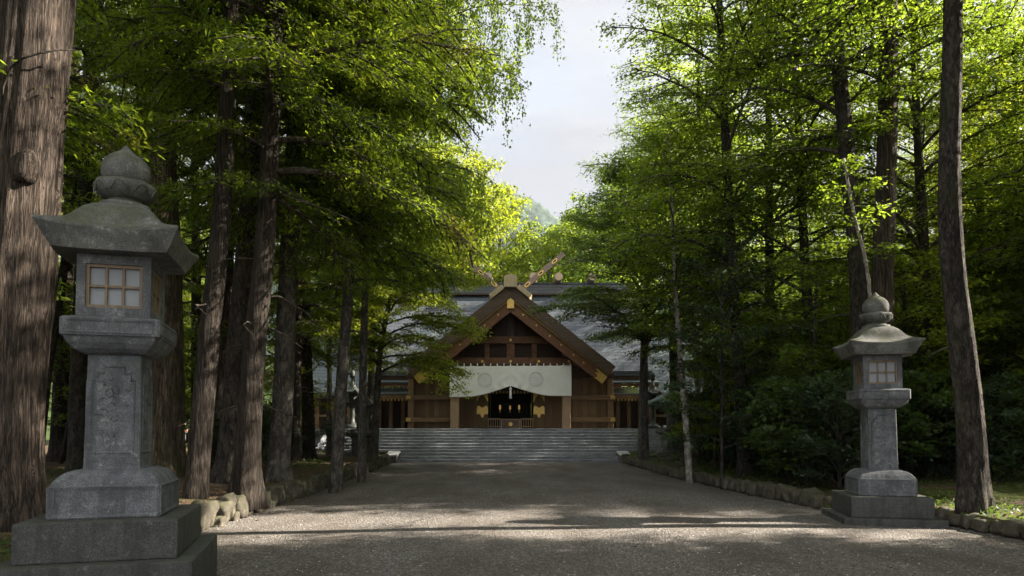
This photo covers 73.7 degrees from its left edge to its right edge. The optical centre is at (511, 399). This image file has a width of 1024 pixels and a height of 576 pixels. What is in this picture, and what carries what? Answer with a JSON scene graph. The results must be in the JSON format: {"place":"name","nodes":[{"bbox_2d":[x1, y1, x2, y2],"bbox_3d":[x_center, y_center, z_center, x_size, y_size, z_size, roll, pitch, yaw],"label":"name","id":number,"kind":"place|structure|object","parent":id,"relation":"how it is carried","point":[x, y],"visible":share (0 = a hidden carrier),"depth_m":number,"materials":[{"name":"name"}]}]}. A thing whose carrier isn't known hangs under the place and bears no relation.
{"place":"outdoors","nodes":[
{"label":"outdoors","id":0,"kind":"place"},
{"bbox_2d":[265,183,680,362],"bbox_3d":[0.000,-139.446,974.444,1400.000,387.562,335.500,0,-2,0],"label":"hills","id":1,"kind":"structure","parent":0,"point":[543,215],"depth_m":960.77,"materials":[{"name":"plant"}]},
{"bbox_2d":[0,365,1023,562],"bbox_3d":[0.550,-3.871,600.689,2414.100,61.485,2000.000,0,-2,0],"label":"ground","id":2,"kind":"structure","parent":0,"point":[1014,494],"depth_m":16.62,"materials":[{"name":"soil"}]},
{"bbox_2d":[0,0,112,531],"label":"cedar tree","id":3,"kind":"object","parent":2,"relation":"on","point":[36,39],"visible":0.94,"depth_m":8.54,"materials":[{"name":"brown plant"}]},
{"bbox_2d":[47,283,72,463],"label":"sapling","id":4,"kind":"object","parent":2,"relation":"on","point":[61,343],"visible":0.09,"depth_m":22.75,"materials":[{"name":"green plant"}]},
{"bbox_2d":[0,0,167,306],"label":"fir tree","id":5,"kind":"object","parent":2,"relation":"on","point":[80,136],"visible":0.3,"depth_m":10.31,"materials":[{"name":"green plant"}]},
{"bbox_2d":[0,145,216,575],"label":"stone lantern","id":6,"kind":"object","parent":2,"relation":"on","point":[114,507],"visible":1,"depth_m":6.26,"materials":[{"name":"stone"}]},
{"bbox_2d":[85,263,142,308],"bbox_3d":[-3.698,-1.052,6.363,0.470,0.405,0.043,1,-2,-16],"label":"window","id":7,"kind":"structure","parent":6,"relation":"in","point":[107,286],"depth_m":6.37,"materials":[{"name":"paper"}]},
{"bbox_2d":[152,271,160,316],"bbox_3d":[-3.515,-1.038,6.693,0.043,0.405,0.470,1,-2,-16],"label":"window","id":8,"kind":"structure","parent":6,"relation":"in","point":[156,293],"depth_m":6.76,"materials":[{"name":"brown wood"}]},
{"bbox_2d":[45,0,179,461],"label":"cedar tree","id":9,"kind":"object","parent":2,"relation":"on","point":[57,432],"visible":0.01,"depth_m":23.83,"materials":[{"name":"red plant"}]},
{"bbox_2d":[45,1,181,442],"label":"cedar tree","id":10,"kind":"object","parent":2,"relation":"on","point":[63,268],"visible":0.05,"depth_m":21.08,"materials":[{"name":"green plant"}]},
{"bbox_2d":[58,0,217,472],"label":"fir tree","id":11,"kind":"object","parent":2,"relation":"on","point":[76,408],"visible":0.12,"depth_m":18.36,"materials":[{"name":"green plant"}]},
{"bbox_2d":[140,106,205,355],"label":"cedar tree","id":12,"kind":"object","parent":2,"relation":"on","point":[186,293],"visible":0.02,"depth_m":32.60,"materials":[{"name":"green plant"}]},
{"bbox_2d":[183,311,263,440],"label":"sapling","id":13,"kind":"object","parent":2,"relation":"on","point":[195,335],"visible":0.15,"depth_m":23.20,"materials":[{"name":"green plant"}]},
{"bbox_2d":[176,3,272,415],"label":"fir tree","id":14,"kind":"object","parent":2,"relation":"on","point":[194,285],"visible":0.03,"depth_m":27.73,"materials":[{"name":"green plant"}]},
{"bbox_2d":[141,15,322,464],"bbox_3d":[-9.024,-8.577,22.135,6.682,21.808,6.269,0,-2,0],"label":"cedar tree","id":15,"kind":"object","parent":2,"relation":"on","point":[224,319],"visible":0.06,"depth_m":21.88,"materials":[{"name":"red plant"}]},
{"bbox_2d":[213,395,271,462],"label":"shrub","id":16,"kind":"object","parent":2,"relation":"on","point":[268,415],"visible":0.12,"depth_m":20.45,"materials":[{"name":"green plant"}]},
{"bbox_2d":[186,317,317,415],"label":"sapling","id":17,"kind":"object","parent":2,"relation":"on","point":[267,364],"visible":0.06,"depth_m":25.21,"materials":[{"name":"green plant"}]},
{"bbox_2d":[112,0,427,498],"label":"fir tree","id":18,"kind":"object","parent":2,"relation":"on","point":[197,478],"visible":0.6,"depth_m":12.32,"materials":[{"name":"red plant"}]},
{"bbox_2d":[73,0,476,476],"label":"fir tree","id":19,"kind":"object","parent":2,"relation":"on","point":[169,446],"visible":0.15,"depth_m":16.81,"materials":[{"name":"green plant"}]},
{"bbox_2d":[67,0,496,483],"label":"fir tree","id":20,"kind":"object","parent":2,"relation":"on","point":[223,462],"visible":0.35,"depth_m":15.35,"materials":[{"name":"green plant"}]},
{"bbox_2d":[69,0,513,510],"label":"cedar tree","id":21,"kind":"object","parent":2,"relation":"on","point":[246,479],"visible":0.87,"depth_m":12.82,"materials":[{"name":"green plant"}]},
{"bbox_2d":[206,121,383,462],"bbox_3d":[-7.756,-6.973,24.204,6.618,18.840,6.313,0,-2,0],"label":"cedar tree","id":22,"kind":"object","parent":2,"relation":"on","point":[295,443],"visible":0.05,"depth_m":23.91,"materials":[{"name":"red plant"}]},
{"bbox_2d":[263,339,333,426],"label":"sapling","id":23,"kind":"object","parent":2,"relation":"on","point":[320,403],"visible":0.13,"depth_m":28.89,"materials":[{"name":"green plant"}]},
{"bbox_2d":[146,0,476,481],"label":"fir tree","id":24,"kind":"object","parent":2,"relation":"on","point":[279,465],"visible":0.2,"depth_m":16.01,"materials":[{"name":"green plant"}]},
{"bbox_2d":[233,125,390,458],"bbox_3d":[-8.151,-7.902,27.110,7.037,21.080,7.516,1,-3,-17],"label":"fir tree","id":25,"kind":"object","parent":2,"relation":"on","point":[308,409],"visible":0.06,"depth_m":26.79,"materials":[{"name":"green plant"}]},
{"bbox_2d":[272,242,389,455],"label":"birch tree","id":26,"kind":"object","parent":2,"relation":"on","point":[329,369],"visible":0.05,"depth_m":29.88,"materials":[{"name":"green plant"}]},
{"bbox_2d":[316,416,356,452],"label":"shrub","id":27,"kind":"object","parent":2,"relation":"on","point":[329,426],"visible":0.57,"depth_m":28.18,"materials":[{"name":"green plant"}]},
{"bbox_2d":[237,0,456,492],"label":"fir tree","id":28,"kind":"object","parent":2,"relation":"on","point":[337,447],"visible":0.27,"depth_m":17.10,"materials":[{"name":"green plant"}]},
{"bbox_2d":[344,395,372,456],"bbox_3d":[-6.725,1.045,30.149,1.477,3.362,1.282,0,-2,-6],"label":"hooded lantern","id":29,"kind":"object","parent":2,"relation":"on","point":[353,436],"visible":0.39,"depth_m":29.73,"materials":[{"name":"stone"}]},
{"bbox_2d":[314,201,496,463],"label":"maple tree","id":30,"kind":"object","parent":2,"relation":"on","point":[425,343],"visible":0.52,"depth_m":27.42,"materials":[{"name":"plant"}]},
{"bbox_2d":[280,0,566,482],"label":"birch tree","id":31,"kind":"object","parent":2,"relation":"on","point":[450,166],"visible":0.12,"depth_m":20.52,"materials":[{"name":"plant"}]},
{"bbox_2d":[355,4,520,429],"bbox_3d":[-4.751,-8.182,31.673,9.953,22.034,10.554,-1,-3,24],"label":"elm tree","id":32,"kind":"object","parent":2,"relation":"on","point":[370,385],"visible":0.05,"depth_m":31.41,"materials":[{"name":"green plant"}]},
{"bbox_2d":[378,136,504,386],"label":"broad tree","id":33,"kind":"object","parent":2,"relation":"on","point":[494,268],"visible":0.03,"depth_m":57.06,"materials":[{"name":"green plant"}]},
{"bbox_2d":[267,425,696,462],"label":"stone steps","id":34,"kind":"structure","parent":2,"relation":"on","point":[512,445],"depth_m":34.02,"materials":[{"name":"stone"}]},
{"bbox_2d":[434,144,539,400],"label":"broad tree","id":35,"kind":"object","parent":2,"relation":"on","point":[497,279],"visible":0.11,"depth_m":59.92,"materials":[{"name":"green plant"}]},
{"bbox_2d":[0,449,1023,553],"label":"undergrowth","id":36,"kind":"object","parent":2,"relation":"on","point":[703,470],"visible":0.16,"depth_m":16.57,"materials":[{"name":"green plant"}]},
{"bbox_2d":[0,452,1023,552],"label":"fallen leaves","id":37,"kind":"object","parent":2,"relation":"on","point":[630,455],"visible":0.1,"depth_m":16.17,"materials":[{"name":"plant"}]},
{"bbox_2d":[467,181,564,409],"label":"broad tree","id":38,"kind":"object","parent":2,"relation":"on","point":[505,223],"visible":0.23,"depth_m":63.38,"materials":[{"name":"green plant"}]},
{"bbox_2d":[503,217,590,282],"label":"broad tree","id":39,"kind":"object","parent":2,"relation":"on","point":[555,237],"visible":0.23,"depth_m":64.85,"materials":[{"name":"green plant"}]},
{"bbox_2d":[528,205,594,282],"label":"broad tree","id":40,"kind":"object","parent":2,"relation":"on","point":[569,229],"visible":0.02,"depth_m":71.55,"materials":[{"name":"green plant"}]},
{"bbox_2d":[546,210,641,286],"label":"broad tree","id":41,"kind":"object","parent":2,"relation":"on","point":[576,230],"visible":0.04,"depth_m":64.25,"materials":[{"name":"green plant"}]},
{"bbox_2d":[567,157,666,386],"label":"broad tree","id":42,"kind":"object","parent":2,"relation":"on","point":[587,273],"visible":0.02,"depth_m":59.81,"materials":[{"name":"green plant"}]},
{"bbox_2d":[521,139,764,463],"bbox_3d":[5.601,-3.910,28.596,9.935,13.254,10.969,-2,-3,34],"label":"maple tree","id":43,"kind":"object","parent":2,"relation":"on","point":[590,295],"visible":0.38,"depth_m":28.02,"materials":[{"name":"green plant"}]},
{"bbox_2d":[648,388,691,454],"bbox_3d":[7.190,0.952,30.587,2.300,3.373,2.300,0,-2,-6],"label":"stone lantern","id":44,"kind":"object","parent":2,"relation":"on","point":[663,449],"visible":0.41,"depth_m":30.20,"materials":[{"name":"stone"}]},
{"bbox_2d":[552,111,791,423],"bbox_3d":[7.189,-5.557,32.359,10.618,16.584,11.030,0,-2,0],"label":"oak tree","id":45,"kind":"object","parent":2,"relation":"on","point":[675,377],"visible":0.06,"depth_m":32.45,"materials":[{"name":"green plant"}]},
{"bbox_2d":[595,85,763,449],"bbox_3d":[7.453,-5.081,28.801,7.606,15.433,7.080,0,-2,11],"label":"birch tree","id":46,"kind":"object","parent":2,"relation":"on","point":[615,232],"visible":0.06,"depth_m":27.82,"materials":[{"name":"green plant"}]},
{"bbox_2d":[575,0,815,459],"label":"elm tree","id":47,"kind":"object","parent":2,"relation":"on","point":[656,347],"visible":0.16,"depth_m":26.99,"materials":[{"name":"green plant"}]},
{"bbox_2d":[662,385,733,465],"bbox_3d":[6.687,1.023,24.165,2.762,3.219,2.756,-1,-3,17],"label":"shrub","id":48,"kind":"object","parent":2,"relation":"on","point":[705,452],"visible":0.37,"depth_m":24.12,"materials":[{"name":"green plant"}]},
{"bbox_2d":[669,357,750,471],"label":"sapling","id":49,"kind":"object","parent":2,"relation":"on","point":[704,375],"visible":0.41,"depth_m":21.75,"materials":[{"name":"green plant"}]},
{"bbox_2d":[592,93,842,482],"bbox_3d":[5.948,-2.878,20.447,6.735,11.563,6.683,0,-2,0],"label":"birch tree","id":50,"kind":"object","parent":2,"relation":"on","point":[654,143],"visible":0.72,"depth_m":19.96,"materials":[{"name":"green plant"}]},
{"bbox_2d":[642,281,792,467],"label":"sapling","id":51,"kind":"object","parent":2,"relation":"on","point":[674,394],"visible":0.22,"depth_m":22.97,"materials":[{"name":"green plant"}]},
{"bbox_2d":[592,0,875,476],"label":"elm tree","id":52,"kind":"object","parent":2,"relation":"on","point":[742,465],"visible":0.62,"depth_m":19.32,"materials":[{"name":"green plant"}]},
{"bbox_2d":[701,403,769,463],"bbox_3d":[7.067,1.225,20.819,2.125,2.477,2.120,-2,-3,41],"label":"shrub","id":53,"kind":"object","parent":2,"relation":"on","point":[730,442],"visible":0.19,"depth_m":20.92,"materials":[{"name":"green plant"}]},
{"bbox_2d":[648,230,823,488],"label":"sapling","id":54,"kind":"object","parent":2,"relation":"on","point":[690,340],"visible":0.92,"depth_m":18.16,"materials":[{"name":"green plant"}]},
{"bbox_2d":[723,370,805,477],"bbox_3d":[7.220,0.800,18.566,2.794,3.257,2.788,2,-3,-41],"label":"shrub","id":55,"kind":"object","parent":2,"relation":"on","point":[752,459],"visible":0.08,"depth_m":18.70,"materials":[{"name":"green plant"}]},
{"bbox_2d":[631,0,903,470],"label":"oak tree","id":56,"kind":"object","parent":2,"relation":"on","point":[803,243],"visible":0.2,"depth_m":20.13,"materials":[{"name":"green plant"}]},
{"bbox_2d":[708,300,834,470],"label":"sapling","id":57,"kind":"object","parent":2,"relation":"on","point":[747,382],"visible":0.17,"depth_m":19.87,"materials":[{"name":"green plant"}]},
{"bbox_2d":[612,0,936,468],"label":"elm tree","id":58,"kind":"object","parent":2,"relation":"on","point":[768,255],"visible":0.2,"depth_m":22.03,"materials":[{"name":"green plant"}]},
{"bbox_2d":[725,372,848,481],"bbox_3d":[6.888,0.866,17.433,3.262,3.155,3.042,1,-3,-23],"label":"shrub","id":59,"kind":"object","parent":2,"relation":"on","point":[756,440],"visible":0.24,"depth_m":16.91,"materials":[{"name":"green plant"}]},
{"bbox_2d":[739,375,860,486],"bbox_3d":[6.965,0.903,16.043,3.053,2.953,2.848,-2,-3,34],"label":"shrub","id":60,"kind":"object","parent":2,"relation":"on","point":[772,429],"visible":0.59,"depth_m":15.98,"materials":[{"name":"green plant"}]},
{"bbox_2d":[648,0,976,468],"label":"elm tree","id":61,"kind":"object","parent":2,"relation":"on","point":[841,112],"visible":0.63,"depth_m":16.22,"materials":[{"name":"green plant"}]},
{"bbox_2d":[760,75,865,343],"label":"tree","id":62,"kind":"object","parent":2,"relation":"on","point":[809,239],"visible":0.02,"depth_m":38.05,"materials":[{"name":"green plant"}]},
{"bbox_2d":[783,290,850,378],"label":"sapling","id":63,"kind":"object","parent":2,"relation":"on","point":[826,333],"visible":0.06,"depth_m":22.71,"materials":[{"name":"green plant"}]},
{"bbox_2d":[731,262,916,476],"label":"sapling","id":64,"kind":"object","parent":2,"relation":"on","point":[813,356],"visible":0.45,"depth_m":17.62,"materials":[{"name":"green plant"}]},
{"bbox_2d":[743,189,906,358],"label":"elm tree","id":65,"kind":"object","parent":2,"relation":"on","point":[813,236],"visible":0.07,"depth_m":34.62,"materials":[{"name":"green plant"}]},
{"bbox_2d":[776,365,915,489],"bbox_3d":[7.225,0.783,15.101,2.640,3.085,2.646,0,-2,-2],"label":"shrub","id":66,"kind":"object","parent":2,"relation":"on","point":[836,397],"visible":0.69,"depth_m":14.97,"materials":[{"name":"green plant"}]},
{"bbox_2d":[692,0,1023,326],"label":"elm tree","id":67,"kind":"object","parent":2,"relation":"on","point":[890,93],"visible":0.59,"depth_m":15.63,"materials":[{"name":"green plant"}]},
{"bbox_2d":[809,151,912,297],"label":"sapling","id":68,"kind":"object","parent":2,"relation":"on","point":[847,173],"visible":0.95,"depth_m":14.33,"materials":[{"name":"green plant"}]},
{"bbox_2d":[732,0,1023,476],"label":"elm tree","id":69,"kind":"object","parent":2,"relation":"on","point":[919,200],"visible":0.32,"depth_m":18.22,"materials":[{"name":"green plant"}]},
{"bbox_2d":[821,292,948,528],"bbox_3d":[6.468,0.260,12.070,1.580,4.362,1.580,0,-2,11],"label":"stone lantern","id":70,"kind":"object","parent":2,"relation":"on","point":[881,488],"visible":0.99,"depth_m":11.76,"materials":[{"name":"stone"}]},
{"bbox_2d":[868,360,896,383],"bbox_3d":[6.416,-0.482,11.839,0.470,0.405,0.043,0,-2,11],"label":"window","id":71,"kind":"structure","parent":70,"relation":"in","point":[879,371],"depth_m":11.84,"materials":[{"name":"paper"}]},
{"bbox_2d":[749,0,1023,470],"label":"oak tree","id":72,"kind":"object","parent":2,"relation":"on","point":[906,240],"visible":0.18,"depth_m":19.99,"materials":[{"name":"green plant"}]},
{"bbox_2d":[773,0,1023,513],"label":"oak tree","id":73,"kind":"object","parent":2,"relation":"on","point":[974,492],"visible":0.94,"depth_m":11.42,"materials":[{"name":"plant"}]},
{"bbox_2d":[786,170,1012,368],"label":"oak tree","id":74,"kind":"object","parent":2,"relation":"on","point":[930,236],"visible":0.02,"depth_m":28.29,"materials":[{"name":"green plant"}]},
{"bbox_2d":[814,245,1017,475],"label":"sapling","id":75,"kind":"object","parent":2,"relation":"on","point":[942,336],"visible":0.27,"depth_m":17.16,"materials":[{"name":"green plant"}]},
{"bbox_2d":[815,56,1023,460],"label":"oak tree","id":76,"kind":"object","parent":2,"relation":"on","point":[975,204],"visible":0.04,"depth_m":22.91,"materials":[{"name":"green plant"}]},
{"bbox_2d":[848,365,992,471],"bbox_3d":[9.698,0.751,16.715,3.003,3.114,3.219,0,-2,-3],"label":"shrub","id":77,"kind":"object","parent":2,"relation":"on","point":[905,432],"visible":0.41,"depth_m":16.04,"materials":[{"name":"green plant"}]},
{"bbox_2d":[864,104,1001,354],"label":"elm tree","id":78,"kind":"object","parent":2,"relation":"on","point":[908,155],"visible":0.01,"depth_m":40.93,"materials":[{"name":"green plant"}]},
{"bbox_2d":[894,273,1023,470],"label":"sapling","id":79,"kind":"object","parent":2,"relation":"on","point":[977,332],"visible":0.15,"depth_m":19.12,"materials":[{"name":"green plant"}]},
{"bbox_2d":[897,0,1023,469],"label":"oak tree","id":80,"kind":"object","parent":2,"relation":"on","point":[930,226],"visible":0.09,"depth_m":21.45,"materials":[{"name":"green plant"}]},
{"bbox_2d":[914,384,1006,478],"bbox_3d":[11.269,0.898,17.576,2.383,2.784,2.388,0,-2,-9],"label":"shrub","id":81,"kind":"object","parent":2,"relation":"on","point":[951,463],"visible":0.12,"depth_m":17.47,"materials":[{"name":"green plant"}]},
{"bbox_2d":[907,0,1023,365],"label":"cedar tree","id":82,"kind":"object","parent":2,"relation":"on","point":[985,12],"visible":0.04,"depth_m":29.80,"materials":[{"name":"green plant"}]},
{"bbox_2d":[910,119,1023,372],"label":"oak tree","id":83,"kind":"object","parent":2,"relation":"on","point":[1019,354],"visible":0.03,"depth_m":23.72,"materials":[{"name":"green plant"}]},
{"bbox_2d":[913,372,1023,473],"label":"shrub","id":84,"kind":"object","parent":2,"relation":"on","point":[989,395],"visible":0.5,"depth_m":15.92,"materials":[{"name":"green plant"}]},
{"bbox_2d":[932,227,1023,428],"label":"sapling","id":85,"kind":"object","parent":2,"relation":"on","point":[1005,297],"visible":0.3,"depth_m":18.30,"materials":[{"name":"green plant"}]},
{"bbox_2d":[933,297,1023,473],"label":"sapling","id":86,"kind":"object","parent":2,"relation":"on","point":[1006,350],"visible":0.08,"depth_m":19.63,"materials":[{"name":"green plant"}]},
{"bbox_2d":[936,144,1023,374],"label":"oak tree","id":87,"kind":"object","parent":2,"relation":"on","point":[1021,197],"visible":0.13,"depth_m":20.20,"materials":[{"name":"green plant"}]},
{"bbox_2d":[961,19,1023,370],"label":"elm tree","id":88,"kind":"object","parent":2,"relation":"on","point":[963,214],"visible":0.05,"depth_m":24.94,"materials":[{"name":"green plant"}]},
{"bbox_2d":[962,0,1023,320],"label":"elm tree","id":89,"kind":"object","parent":2,"relation":"on","point":[1017,205],"visible":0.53,"depth_m":18.64,"materials":[{"name":"green plant"}]},
{"bbox_2d":[985,387,1023,474],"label":"shrub","id":90,"kind":"object","parent":2,"relation":"on","point":[1017,397],"visible":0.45,"depth_m":16.10,"materials":[{"name":"green plant"}]},
{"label":"terrace","id":91,"kind":"structure","parent":2,"relation":"on","visible":0},
{"bbox_2d":[345,370,358,428],"bbox_3d":[-8.614,-0.074,36.835,1.294,3.234,1.176,0,-2,0],"label":"bronze lantern","id":92,"kind":"object","parent":91,"relation":"on","point":[352,392],"visible":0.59,"depth_m":36.65,"materials":[{"name":"metal"}]},
{"bbox_2d":[300,252,713,428],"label":"shrine hall","id":93,"kind":"structure","parent":91,"relation":"on","point":[601,397],"depth_m":40.88,"materials":[{"name":"brown wood"}]},
{"bbox_2d":[477,393,487,427],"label":"door","id":94,"kind":"structure","parent":93,"relation":"in","point":[482,400],"depth_m":40.90,"materials":[{"name":"brown wood"}]},
{"bbox_2d":[450,363,571,398],"bbox_3d":[-0.080,-1.058,38.279,7.000,1.980,0.213,0,-2,0],"label":"curtain","id":95,"kind":"object","parent":93,"relation":"hanging from","point":[549,380],"visible":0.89,"depth_m":38.33,"materials":[{"name":"fabric"}]},
{"bbox_2d":[533,393,544,427],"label":"door","id":96,"kind":"structure","parent":93,"relation":"in","point":[538,400],"depth_m":40.90,"materials":[{"name":"brown wood"}]},
{"bbox_2d":[500,419,520,428],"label":"offering box","id":97,"kind":"object","parent":91,"relation":"on","point":[510,423],"visible":1,"depth_m":40.07,"materials":[{"name":"wood"}]},
{"bbox_2d":[648,372,663,428],"bbox_3d":[7.591,0.002,36.832,1.232,3.080,1.120,0,-2,0],"label":"bronze lantern","id":98,"kind":"object","parent":91,"relation":"on","point":[653,393],"visible":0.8,"depth_m":36.66,"materials":[{"name":"metal"}]},
{"bbox_2d":[58,0,1023,282],"label":"sky","id":99,"kind":"structure","parent":0,"point":[569,110],"materials":[{"name":"white"}]},
{"bbox_2d":[200,462,1023,575],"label":"path","id":100,"kind":"structure","parent":0,"point":[498,479],"depth_m":10.30,"materials":[{"name":"gravel"}]},
{"bbox_2d":[191,500,213,530],"bbox_3d":[-5.014,1.864,10.918,0.371,0.522,0.308,8,0,5],"label":"rock","id":101,"kind":"object","parent":100,"relation":"on","point":[207,510],"visible":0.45,"depth_m":10.86,"materials":[{"name":"stone"}]},
{"bbox_2d":[216,501,234,522],"bbox_3d":[-5.002,1.933,11.700,0.369,0.406,0.316,7,8,2],"label":"rock","id":102,"kind":"object","parent":100,"relation":"on","point":[226,508],"visible":0.44,"depth_m":11.62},
{"bbox_2d":[216,492,236,520],"bbox_3d":[-5.029,1.907,12.009,0.340,0.506,0.239,-8,5,2],"label":"kerb stone","id":103,"kind":"object","parent":100,"relation":"on","point":[229,497],"visible":0.43,"depth_m":11.95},
{"bbox_2d":[235,494,248,517],"bbox_3d":[-4.996,1.938,12.340,0.402,0.448,0.343,-5,4,-4],"label":"rock","id":104,"kind":"object","parent":100,"relation":"on","point":[241,506],"visible":0.37,"depth_m":12.27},
{"bbox_2d":[799,487,825,506],"bbox_3d":[6.258,2.038,14.262,0.414,0.412,0.412,4,2,-16],"label":"kerb stone","id":105,"kind":"object","parent":100,"relation":"on","point":[806,494],"visible":0.69,"depth_m":14.17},
{"bbox_2d":[959,513,979,529],"bbox_3d":[7.418,1.962,11.056,0.304,0.259,0.209,-6,-9,2],"label":"kerb stone","id":106,"kind":"object","parent":100,"relation":"on","point":[966,520],"visible":0.69,"depth_m":10.99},
{"bbox_2d":[970,517,990,532],"bbox_3d":[7.454,1.966,10.769,0.350,0.221,0.301,-8,1,-11],"label":"kerb stone","id":107,"kind":"object","parent":100,"relation":"on","point":[981,524],"visible":0.77,"depth_m":10.68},
{"bbox_2d":[998,519,1023,537],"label":"kerb stone","id":108,"kind":"object","parent":100,"relation":"on","point":[1009,528],"visible":0.87,"depth_m":10.12,"materials":[{"name":"stone"}]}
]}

